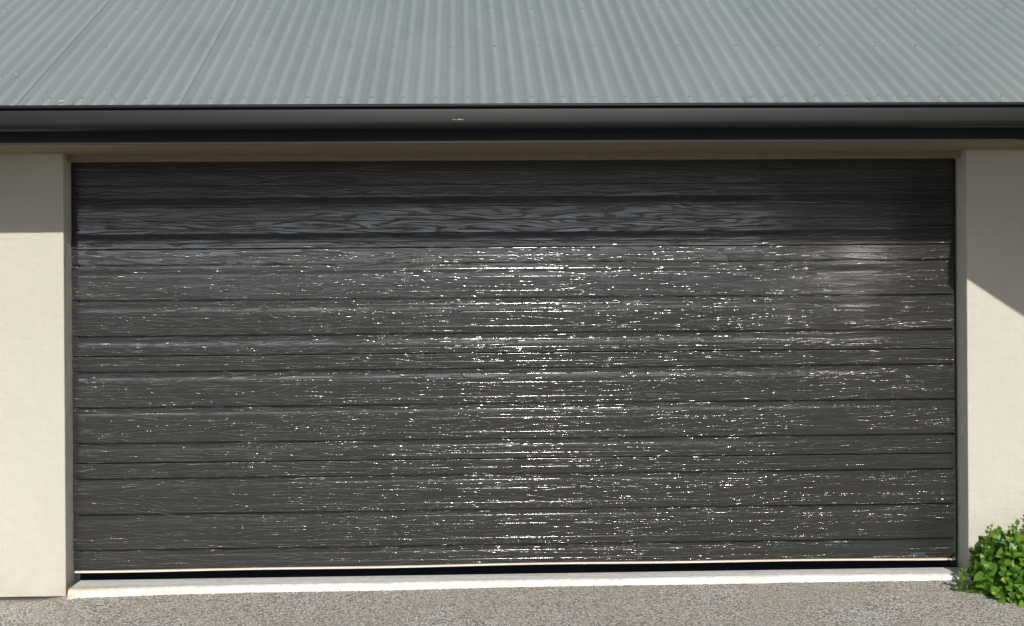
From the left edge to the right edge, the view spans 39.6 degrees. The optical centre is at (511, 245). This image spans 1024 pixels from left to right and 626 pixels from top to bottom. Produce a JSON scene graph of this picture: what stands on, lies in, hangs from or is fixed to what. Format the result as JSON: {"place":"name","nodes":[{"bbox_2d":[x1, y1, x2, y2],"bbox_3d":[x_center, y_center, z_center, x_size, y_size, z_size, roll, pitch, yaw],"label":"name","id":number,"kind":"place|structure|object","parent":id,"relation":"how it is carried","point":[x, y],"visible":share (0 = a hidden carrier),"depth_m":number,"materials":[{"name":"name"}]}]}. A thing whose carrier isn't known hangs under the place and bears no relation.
{"place":"outdoors","nodes":[
{"label":"outdoors","id":0,"kind":"place"},
{"bbox_2d":[0,578,1023,625],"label":"driveway","id":1,"kind":"structure","parent":0,"point":[906,603],"depth_m":7.12,"materials":[{"name":"grey concrete"}]},
{"bbox_2d":[952,514,1023,607],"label":"shrub","id":2,"kind":"object","parent":1,"relation":"on","point":[996,570],"visible":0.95,"depth_m":7.25,"materials":[{"name":"green plant"}]},
{"label":"ground","id":3,"kind":"structure","parent":0,"visible":0},
{"bbox_2d":[0,0,1023,599],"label":"garage","id":4,"kind":"structure","parent":3,"relation":"on","point":[360,294],"depth_m":7.69,"materials":[{"name":"beige paint"}]},
{"bbox_2d":[71,158,955,572],"bbox_3d":[0.032,0.509,7.740,4.788,2.469,0.051,0,0,-2],"label":"garage door","id":5,"kind":"structure","parent":4,"relation":"in","point":[280,365],"depth_m":7.72,"materials":[{"name":"black metal"}]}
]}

